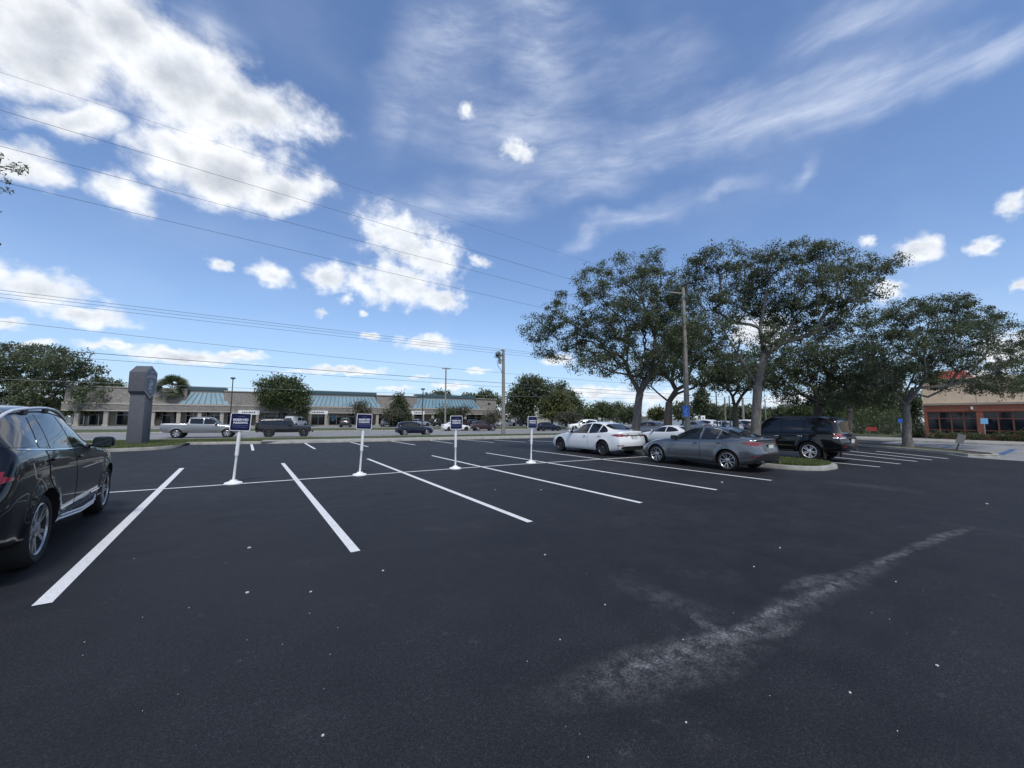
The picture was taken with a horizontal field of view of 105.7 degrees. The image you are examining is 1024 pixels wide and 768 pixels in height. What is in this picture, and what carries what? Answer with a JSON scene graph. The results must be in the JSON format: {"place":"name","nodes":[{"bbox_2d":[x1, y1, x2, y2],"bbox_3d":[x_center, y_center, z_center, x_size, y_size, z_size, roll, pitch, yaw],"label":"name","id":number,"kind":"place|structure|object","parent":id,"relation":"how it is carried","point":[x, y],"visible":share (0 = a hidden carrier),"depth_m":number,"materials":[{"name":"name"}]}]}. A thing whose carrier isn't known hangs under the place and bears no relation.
{"place":"outdoors","nodes":[
{"label":"outdoors","id":0,"kind":"place"},
{"bbox_2d":[3,290,636,363],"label":"overhead wire","id":1,"kind":"object","parent":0,"point":[253,320],"visible":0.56,"depth_m":38.03,"materials":[{"name":"grey"}]},
{"bbox_2d":[8,379,655,398],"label":"overhead wire","id":2,"kind":"object","parent":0,"point":[310,390],"visible":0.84,"depth_m":57.35,"materials":[{"name":"grey"}]},
{"bbox_2d":[74,426,630,432],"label":"street lawn","id":3,"kind":"structure","parent":0,"point":[156,430],"depth_m":58.07,"materials":[{"name":"green plant"}]},
{"bbox_2d":[442,366,450,422],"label":"utility pole","id":4,"kind":"object","parent":3,"relation":"on","point":[446,368],"visible":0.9,"depth_m":66.44,"materials":[{"name":"concrete"}]},
{"bbox_2d":[3,321,671,386],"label":"overhead wire","id":5,"kind":"object","parent":4,"relation":"attached to","point":[290,352],"visible":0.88,"depth_m":57.94,"materials":[{"name":"grey"}]},
{"bbox_2d":[532,388,577,423],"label":"tree","id":6,"kind":"object","parent":3,"relation":"on","point":[549,407],"visible":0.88,"depth_m":74.91,"materials":[{"name":"green plant"}]},
{"bbox_2d":[672,400,699,423],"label":"tree","id":7,"kind":"object","parent":3,"relation":"on","point":[677,411],"visible":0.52,"depth_m":94.05,"materials":[{"name":"green plant"}]},
{"bbox_2d":[0,181,720,347],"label":"overhead wire","id":8,"kind":"object","parent":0,"point":[263,243],"visible":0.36,"depth_m":34.16,"materials":[{"name":"grey"}]},
{"bbox_2d":[67,423,679,429],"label":"plaza lot","id":9,"kind":"structure","parent":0,"point":[78,428],"depth_m":66.91,"materials":[{"name":"grey asphalt"}]},
{"bbox_2d":[0,341,118,419],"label":"tree","id":10,"kind":"object","parent":9,"relation":"on","point":[24,391],"visible":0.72,"depth_m":60.35,"materials":[{"name":"green plant"}]},
{"bbox_2d":[153,374,191,422],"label":"palm tree","id":11,"kind":"object","parent":9,"relation":"on","point":[181,383],"visible":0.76,"depth_m":65.47,"materials":[{"name":"green plant"}]},
{"bbox_2d":[61,385,497,426],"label":"shopping plaza","id":12,"kind":"structure","parent":9,"relation":"on","point":[329,408],"depth_m":69.48,"materials":[{"name":"beige paint"}]},
{"bbox_2d":[250,372,315,419],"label":"tree","id":13,"kind":"object","parent":9,"relation":"on","point":[273,395],"visible":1,"depth_m":67.98,"materials":[{"name":"green plant"}]},
{"bbox_2d":[285,416,306,424],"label":"van","id":14,"kind":"object","parent":9,"relation":"on","point":[297,420],"visible":0.68,"depth_m":68.85,"materials":[{"name":"white paint"}]},
{"bbox_2d":[345,398,377,415],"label":"tree","id":15,"kind":"object","parent":9,"relation":"on","point":[359,408],"visible":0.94,"depth_m":71.38,"materials":[{"name":"green plant"}]},
{"bbox_2d":[377,404,406,426],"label":"tree","id":16,"kind":"object","parent":9,"relation":"on","point":[396,414],"visible":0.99,"depth_m":70.74,"materials":[{"name":"green plant"}]},
{"bbox_2d":[384,389,415,426],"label":"tree","id":17,"kind":"object","parent":9,"relation":"on","point":[401,402],"visible":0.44,"depth_m":73.64,"materials":[{"name":"green plant"}]},
{"bbox_2d":[432,403,458,425],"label":"tree","id":18,"kind":"object","parent":9,"relation":"on","point":[448,413],"visible":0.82,"depth_m":73.50,"materials":[{"name":"green plant"}]},
{"bbox_2d":[447,403,472,417],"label":"tree","id":19,"kind":"object","parent":9,"relation":"on","point":[461,410],"visible":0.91,"depth_m":74.68,"materials":[{"name":"green plant"}]},
{"bbox_2d":[461,387,507,408],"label":"tree","id":20,"kind":"object","parent":9,"relation":"on","point":[479,394],"visible":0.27,"depth_m":116.81,"materials":[{"name":"green plant"}]},
{"bbox_2d":[480,407,505,425],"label":"tree","id":21,"kind":"object","parent":9,"relation":"on","point":[495,415],"visible":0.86,"depth_m":75.64,"materials":[{"name":"green plant"}]},
{"bbox_2d":[499,373,556,425],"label":"tree","id":22,"kind":"object","parent":9,"relation":"on","point":[518,404],"visible":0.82,"depth_m":81.09,"materials":[{"name":"green plant"}]},
{"bbox_2d":[550,379,588,425],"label":"tree","id":23,"kind":"object","parent":9,"relation":"on","point":[576,401],"visible":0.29,"depth_m":86.85,"materials":[{"name":"green plant"}]},
{"bbox_2d":[578,402,600,421],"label":"tree","id":24,"kind":"object","parent":9,"relation":"on","point":[590,413],"visible":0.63,"depth_m":123.57,"materials":[{"name":"green plant"}]},
{"bbox_2d":[589,400,615,421],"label":"tree","id":25,"kind":"object","parent":9,"relation":"on","point":[601,405],"visible":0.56,"depth_m":128.57,"materials":[{"name":"green plant"}]},
{"bbox_2d":[600,400,628,422],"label":"tree","id":26,"kind":"object","parent":9,"relation":"on","point":[610,413],"visible":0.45,"depth_m":126.27,"materials":[{"name":"green plant"}]},
{"bbox_2d":[612,403,646,423],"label":"tree","id":27,"kind":"object","parent":9,"relation":"on","point":[623,412],"visible":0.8,"depth_m":118.92,"materials":[{"name":"green plant"}]},
{"bbox_2d":[646,404,664,421],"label":"tree","id":28,"kind":"object","parent":9,"relation":"on","point":[655,413],"visible":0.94,"depth_m":98.88,"materials":[{"name":"green plant"}]},
{"bbox_2d":[694,402,728,420],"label":"tree","id":29,"kind":"object","parent":9,"relation":"on","point":[720,412],"visible":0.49,"depth_m":90.20,"materials":[{"name":"green plant"}]},
{"bbox_2d":[715,403,740,420],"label":"tree","id":30,"kind":"object","parent":9,"relation":"on","point":[727,409],"visible":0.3,"depth_m":94.24,"materials":[{"name":"green plant"}]},
{"bbox_2d":[1,146,756,342],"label":"overhead wire","id":31,"kind":"object","parent":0,"point":[281,220],"visible":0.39,"depth_m":34.69,"materials":[{"name":"grey"}]},
{"bbox_2d":[1,110,803,345],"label":"overhead wire","id":32,"kind":"object","parent":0,"point":[286,195],"visible":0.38,"depth_m":35.12,"materials":[{"name":"grey"}]},
{"bbox_2d":[1,72,853,343],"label":"overhead wire","id":33,"kind":"object","parent":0,"point":[287,165],"visible":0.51,"depth_m":35.46,"materials":[{"name":"grey"}]},
{"bbox_2d":[78,427,859,439],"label":"street","id":34,"kind":"structure","parent":0,"point":[243,434],"depth_m":48.15,"materials":[{"name":"grey asphalt"}]},
{"bbox_2d":[159,417,237,437],"bbox_3d":[-30.852,4.317,38.853,6.275,2.064,2.521,3,-6,-27],"label":"pickup truck","id":35,"kind":"object","parent":34,"relation":"on","point":[200,425],"visible":0.91,"depth_m":37.95,"materials":[{"name":"silver metal"}]},
{"bbox_2d":[255,418,312,436],"bbox_3d":[-23.770,4.589,40.712,5.260,1.932,2.131,3,-6,-27],"label":"off road car","id":36,"kind":"object","parent":34,"relation":"on","point":[269,427],"visible":1,"depth_m":39.81,"materials":[{"name":"black paint"}]},
{"bbox_2d":[77,428,566,433],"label":"street kerb","id":37,"kind":"structure","parent":34,"relation":"on","point":[310,431],"depth_m":57.70,"materials":[{"name":"concrete"}]},
{"bbox_2d":[395,421,432,434],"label":"crossover car","id":38,"kind":"object","parent":34,"relation":"on","point":[404,428],"visible":1,"depth_m":45.69,"materials":[{"name":"blue paint"}]},
{"bbox_2d":[440,422,469,430],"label":"sedan car","id":39,"kind":"object","parent":34,"relation":"on","point":[445,426],"visible":0.66,"depth_m":61.84,"materials":[{"name":"white paint"}]},
{"bbox_2d":[470,421,496,430],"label":"crossover car","id":40,"kind":"object","parent":34,"relation":"on","point":[476,425],"visible":1,"depth_m":63.02,"materials":[{"name":"black paint"}]},
{"bbox_2d":[534,422,561,430],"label":"sedan car","id":41,"kind":"object","parent":34,"relation":"on","point":[543,426],"visible":0.95,"depth_m":64.39,"materials":[{"name":"blue paint"}]},
{"bbox_2d":[553,409,584,427],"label":"tree","id":42,"kind":"object","parent":34,"relation":"on","point":[570,417],"visible":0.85,"depth_m":69.02,"materials":[{"name":"green plant"}]},
{"bbox_2d":[567,419,596,430],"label":"crossover car","id":43,"kind":"object","parent":34,"relation":"on","point":[577,425],"visible":0.64,"depth_m":51.33,"materials":[{"name":"white paint"}]},
{"bbox_2d":[689,387,712,419],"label":"tree","id":44,"kind":"object","parent":34,"relation":"on","point":[702,404],"visible":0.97,"depth_m":76.88,"materials":[{"name":"green plant"}]},
{"bbox_2d":[726,403,762,419],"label":"tree","id":45,"kind":"object","parent":34,"relation":"on","point":[747,410],"visible":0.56,"depth_m":92.45,"materials":[{"name":"green plant"}]},
{"bbox_2d":[761,406,773,421],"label":"tree","id":46,"kind":"object","parent":34,"relation":"on","point":[767,415],"visible":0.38,"depth_m":98.20,"materials":[{"name":"green plant"}]},
{"bbox_2d":[767,403,789,417],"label":"tree","id":47,"kind":"object","parent":34,"relation":"on","point":[778,410],"visible":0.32,"depth_m":90.19,"materials":[{"name":"green plant"}]},
{"bbox_2d":[84,428,854,448],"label":"verge","id":48,"kind":"structure","parent":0,"point":[274,438],"depth_m":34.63,"materials":[{"name":"green plant"}]},
{"bbox_2d":[126,366,157,443],"bbox_3d":[-20.835,1.257,21.791,0.888,4.575,0.800,1,-5,-4],"label":"monument sign","id":49,"kind":"object","parent":48,"relation":"on","point":[142,384],"visible":0.87,"depth_m":21.54,"materials":[{"name":"grey paint"}]},
{"bbox_2d":[494,348,504,433],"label":"utility pole","id":50,"kind":"object","parent":48,"relation":"on","point":[498,355],"visible":1,"depth_m":46.25,"materials":[{"name":"concrete"}]},
{"bbox_2d":[0,293,693,370],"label":"overhead wire","id":51,"kind":"object","parent":50,"relation":"attached to","point":[255,323],"visible":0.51,"depth_m":37.79,"materials":[{"name":"grey"}]},
{"bbox_2d":[0,297,695,372],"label":"overhead wire","id":52,"kind":"object","parent":50,"relation":"attached to","point":[252,326],"visible":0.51,"depth_m":37.66,"materials":[{"name":"grey"}]},
{"bbox_2d":[3,352,736,400],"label":"overhead wire","id":53,"kind":"object","parent":50,"relation":"attached to","point":[313,374],"visible":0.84,"depth_m":39.90,"materials":[{"name":"grey"}]},
{"bbox_2d":[3,346,769,399],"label":"overhead wire","id":54,"kind":"object","parent":50,"relation":"attached to","point":[314,369],"visible":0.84,"depth_m":39.84,"materials":[{"name":"grey"}]},
{"bbox_2d":[781,401,823,415],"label":"tree","id":55,"kind":"object","parent":48,"relation":"on","point":[796,411],"visible":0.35,"depth_m":69.02,"materials":[{"name":"green plant"}]},
{"bbox_2d":[65,417,924,427],"bbox_3d":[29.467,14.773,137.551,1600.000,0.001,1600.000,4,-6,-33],"label":"ground","id":56,"kind":"structure","parent":0,"point":[69,420],"depth_m":296.39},
{"bbox_2d":[0,438,1023,767],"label":"parking lot","id":57,"kind":"structure","parent":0,"point":[460,632],"depth_m":3.33,"materials":[{"name":"black asphalt"}]},
{"bbox_2d":[0,404,115,570],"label":"sport utility car","id":58,"kind":"object","parent":57,"relation":"on","point":[54,467],"visible":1,"depth_m":4.53,"materials":[{"name":"black paint"}]},
{"bbox_2d":[224,413,251,484],"bbox_3d":[-6.959,1.616,9.810,0.389,1.774,0.435,-2,-6,27],"label":"post sign","id":59,"kind":"object","parent":57,"relation":"on","point":[239,422],"visible":1,"depth_m":9.79,"materials":[{"name":"white plastic"}]},
{"bbox_2d":[352,414,371,475],"bbox_3d":[-4.405,1.761,11.349,0.388,1.783,0.420,-2,-6,26],"label":"post sign","id":60,"kind":"object","parent":57,"relation":"on","point":[363,422],"visible":1,"depth_m":11.33,"materials":[{"name":"white plastic"}]},
{"bbox_2d":[109,456,647,492],"bbox_3d":[-3.670,2.687,11.709,23.220,0.001,0.324,3,-6,-31],"label":"cross line","id":61,"kind":"object","parent":57,"relation":"on","point":[344,476],"visible":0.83,"depth_m":10.79,"materials":[{"name":"paint"}]},
{"bbox_2d":[449,416,461,469],"bbox_3d":[-1.865,1.928,12.894,0.390,1.748,0.390,0,-5,7],"label":"post sign","id":62,"kind":"object","parent":57,"relation":"on","point":[455,422],"visible":1,"depth_m":12.86,"materials":[{"name":"white plastic"}]},
{"bbox_2d":[32,440,947,605],"bbox_3d":[2.021,3.510,20.709,30.357,0.001,24.794,4,-6,-33],"label":"parking line","id":63,"kind":"object","parent":57,"relation":"on","point":[59,587],"visible":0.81,"depth_m":6.71,"materials":[{"name":"paint"}]},
{"bbox_2d":[106,429,892,451],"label":"verge kerb","id":64,"kind":"structure","parent":57,"relation":"on","point":[230,442],"depth_m":24.70,"materials":[{"name":"concrete"}]},
{"bbox_2d":[526,416,536,462],"bbox_3d":[0.720,2.097,14.670,0.388,1.750,0.388,-2,-5,24],"label":"post sign","id":65,"kind":"object","parent":57,"relation":"on","point":[532,422],"visible":1,"depth_m":14.66,"materials":[{"name":"white plastic"}]},
{"bbox_2d":[553,421,644,455],"bbox_3d":[4.131,2.630,19.424,2.186,1.563,5.040,4,-6,-33],"label":"sedan car","id":66,"kind":"object","parent":57,"relation":"on","point":[604,438],"visible":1,"depth_m":17.99,"materials":[{"name":"white paint"}]},
{"bbox_2d":[515,246,712,430],"bbox_3d":[5.440,-2.039,20.108,10.607,10.967,5.483,1,-5,-4],"label":"oak tree","id":67,"kind":"object","parent":57,"relation":"on","point":[645,324],"visible":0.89,"depth_m":19.40,"materials":[{"name":"green plant"}]},
{"bbox_2d":[628,421,662,432],"bbox_3d":[12.425,4.168,35.992,4.870,1.475,1.968,-4,-7,43],"label":"sedan car","id":68,"kind":"object","parent":57,"relation":"on","point":[646,426],"visible":0.16,"depth_m":35.00,"materials":[{"name":"silver metal"}]},
{"bbox_2d":[643,425,684,442],"bbox_3d":[10.377,3.385,25.961,1.692,1.268,4.188,4,-6,-33],"label":"sedan car","id":69,"kind":"object","parent":57,"relation":"on","point":[667,431],"visible":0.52,"depth_m":25.42,"materials":[{"name":"white paint"}]},
{"bbox_2d":[627,324,748,425],"bbox_3d":[15.095,-0.382,32.752,10.061,10.209,6.314,1,-5,-4],"label":"oak tree","id":70,"kind":"object","parent":57,"relation":"on","point":[716,371],"visible":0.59,"depth_m":32.10,"materials":[{"name":"green plant"}]},
{"bbox_2d":[679,421,711,428],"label":"sedan car","id":71,"kind":"object","parent":57,"relation":"on","point":[694,424],"visible":0.3,"depth_m":45.58,"materials":[{"name":"silver metal"}]},
{"bbox_2d":[643,425,779,470],"bbox_3d":[7.095,2.244,14.377,2.063,1.490,4.648,4,-6,-33],"label":"sedan car","id":72,"kind":"object","parent":57,"relation":"on","point":[725,447],"visible":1,"depth_m":13.17,"materials":[{"name":"grey paint"}]},
{"bbox_2d":[587,449,837,470],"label":"island kerb","id":73,"kind":"structure","parent":57,"relation":"on","point":[832,466],"depth_m":13.18,"materials":[{"name":"concrete"}]},
{"label":"island soil","id":74,"kind":"structure","parent":73,"relation":"in","visible":0},
{"bbox_2d":[668,287,690,430],"bbox_3d":[7.833,-0.691,18.171,0.875,7.946,0.210,1,-5,-13],"label":"concrete pole","id":75,"kind":"object","parent":74,"relation":"on","point":[687,426],"visible":0.72,"depth_m":18.21,"materials":[{"name":"grey concrete"}]},
{"bbox_2d":[677,235,914,434],"bbox_3d":[11.065,-1.457,15.391,9.186,8.999,4.008,1,-5,-3],"label":"oak tree","id":76,"kind":"object","parent":74,"relation":"on","point":[760,310],"visible":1,"depth_m":15.10,"materials":[{"name":"green plant"}]},
{"bbox_2d":[771,456,831,465],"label":"island grass","id":77,"kind":"structure","parent":74,"relation":"on","point":[785,460],"depth_m":13.61,"materials":[{"name":"green plant"}]},
{"bbox_2d":[707,344,783,427],"bbox_3d":[23.884,0.517,39.960,8.447,9.759,6.180,1,-5,-10],"label":"oak tree","id":78,"kind":"object","parent":57,"relation":"on","point":[751,366],"visible":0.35,"depth_m":39.26,"materials":[{"name":"green plant"}]},
{"bbox_2d":[749,416,858,458],"bbox_3d":[12.295,2.372,17.540,2.346,1.845,4.886,4,-6,-33],"label":"sport utility car","id":79,"kind":"object","parent":57,"relation":"on","point":[814,437],"visible":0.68,"depth_m":15.99,"materials":[{"name":"black paint"}]},
{"bbox_2d":[748,329,899,415],"bbox_3d":[21.793,0.085,27.120,9.857,8.323,5.872,-1,-5,15],"label":"oak tree","id":80,"kind":"object","parent":57,"relation":"on","point":[815,364],"visible":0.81,"depth_m":26.57,"materials":[{"name":"green plant"}]},
{"bbox_2d":[858,441,999,456],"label":"strip kerb","id":81,"kind":"structure","parent":57,"relation":"on","point":[991,454],"depth_m":20.54,"materials":[{"name":"concrete"}]},
{"bbox_2d":[856,438,1023,445],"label":"walk kerb","id":82,"kind":"structure","parent":57,"relation":"on","point":[979,443],"depth_m":28.61,"materials":[{"name":"concrete"}]},
{"bbox_2d":[884,441,1023,460],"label":"pale bays","id":83,"kind":"object","parent":57,"relation":"on","point":[1017,454],"visible":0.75,"depth_m":23.63,"materials":[{"name":"concrete"}]},
{"bbox_2d":[922,370,1023,440],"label":"brick building","id":84,"kind":"structure","parent":57,"relation":"on","point":[953,411],"depth_m":32.91,"materials":[{"name":"beige paint"}]},
{"bbox_2d":[927,411,977,434],"bbox_3d":[38.295,3.386,33.811,0.120,1.960,2.972,4,-6,-33],"label":"window","id":85,"kind":"structure","parent":84,"relation":"in","point":[966,421],"depth_m":33.75,"materials":[{"name":"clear glass"}]},
{"bbox_2d":[983,411,1023,435],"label":"window","id":86,"kind":"structure","parent":84,"relation":"in","point":[1001,421],"depth_m":31.45,"materials":[{"name":"black glass"}]},
{"bbox_2d":[0,0,1023,421],"label":"sky","id":87,"kind":"structure","parent":0,"point":[588,131],"materials":[{"name":"blue"}]},
{"bbox_2d":[261,429,865,441],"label":"sidewalk","id":88,"kind":"structure","parent":0,"point":[403,438],"depth_m":28.31,"materials":[{"name":"concrete"}]},
{"bbox_2d":[852,429,924,437],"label":"side lawn","id":89,"kind":"structure","parent":0,"point":[894,435],"depth_m":40.01,"materials":[{"name":"green plant"}]},
{"bbox_2d":[852,406,894,432],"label":"shrub","id":90,"kind":"object","parent":89,"relation":"on","point":[877,413],"visible":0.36,"depth_m":46.94,"materials":[{"name":"green plant"}]},
{"bbox_2d":[858,442,989,453],"bbox_3d":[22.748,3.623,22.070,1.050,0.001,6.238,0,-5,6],"label":"strip lawn","id":91,"kind":"structure","parent":0,"point":[919,448],"depth_m":21.52,"materials":[{"name":"green plant"}]},
{"bbox_2d":[841,290,1023,446],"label":"oak tree","id":92,"kind":"object","parent":91,"relation":"on","point":[924,365],"visible":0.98,"depth_m":22.14,"materials":[{"name":"green plant"}]},
{"bbox_2d":[855,436,1023,443],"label":"building walk","id":93,"kind":"structure","parent":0,"point":[984,441],"depth_m":30.18,"materials":[{"name":"concrete"}]},
{"bbox_2d":[801,356,911,433],"bbox_3d":[32.532,1.225,37.036,10.499,7.701,5.642,1,-5,-6],"label":"oak tree","id":94,"kind":"object","parent":93,"relation":"on","point":[850,412],"visible":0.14,"depth_m":36.02,"materials":[{"name":"green plant"}]},
{"bbox_2d":[913,427,1023,441],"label":"planting bed","id":95,"kind":"object","parent":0,"point":[965,439],"depth_m":32.32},
{"bbox_2d":[822,400,870,423],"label":"tree","id":96,"kind":"object","parent":95,"relation":"on","point":[828,412],"visible":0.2,"depth_m":58.47,"materials":[{"name":"green plant"}]},
{"bbox_2d":[844,410,880,433],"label":"shrub","id":97,"kind":"object","parent":95,"relation":"on","point":[860,431],"visible":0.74,"depth_m":43.63,"materials":[{"name":"green plant"}]},
{"bbox_2d":[865,392,901,424],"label":"tree","id":98,"kind":"object","parent":95,"relation":"on","point":[893,407],"visible":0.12,"depth_m":60.53,"materials":[{"name":"green plant"}]},
{"bbox_2d":[867,410,901,433],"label":"shrub","id":99,"kind":"object","parent":95,"relation":"on","point":[887,419],"visible":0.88,"depth_m":42.90,"materials":[{"name":"green plant"}]},
{"bbox_2d":[892,387,924,425],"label":"tree","id":100,"kind":"object","parent":95,"relation":"on","point":[917,415],"visible":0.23,"depth_m":64.52,"materials":[{"name":"green plant"}]},
{"bbox_2d":[898,422,925,437],"bbox_3d":[37.227,4.191,36.019,2.242,1.571,2.162,4,-6,-33],"label":"shrub","id":101,"kind":"object","parent":95,"relation":"on","point":[916,428],"visible":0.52,"depth_m":35.53,"materials":[{"name":"green plant"}]},
{"bbox_2d":[926,430,947,438],"bbox_3d":[36.807,4.321,33.601,1.384,0.872,1.470,4,-6,-33],"label":"shrub","id":102,"kind":"object","parent":95,"relation":"on","point":[939,434],"visible":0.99,"depth_m":33.47,"materials":[{"name":"green plant"}]},
{"bbox_2d":[968,430,989,439],"bbox_3d":[38.030,4.140,31.704,1.324,0.935,1.672,4,-6,-33],"label":"shrub","id":103,"kind":"object","parent":95,"relation":"on","point":[977,436],"visible":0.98,"depth_m":31.55,"materials":[{"name":"green plant"}]},
{"bbox_2d":[984,431,1017,440],"bbox_3d":[38.691,4.105,30.685,1.230,0.850,2.068,4,-6,-33],"label":"shrub","id":104,"kind":"object","parent":95,"relation":"on","point":[996,437],"visible":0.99,"depth_m":30.58,"materials":[{"name":"green plant"}]},
{"bbox_2d":[1001,427,1023,440],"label":"shrub","id":105,"kind":"object","parent":95,"relation":"on","point":[1021,432],"visible":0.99,"depth_m":29.98,"materials":[{"name":"green plant"}]},
{"label":"tree bed soil","id":106,"kind":"structure","parent":0,"visible":0},
{"bbox_2d":[0,129,29,244],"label":"oak tree","id":107,"kind":"object","parent":106,"relation":"on","point":[18,173],"visible":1,"depth_m":12.03,"materials":[{"name":"green plant"}]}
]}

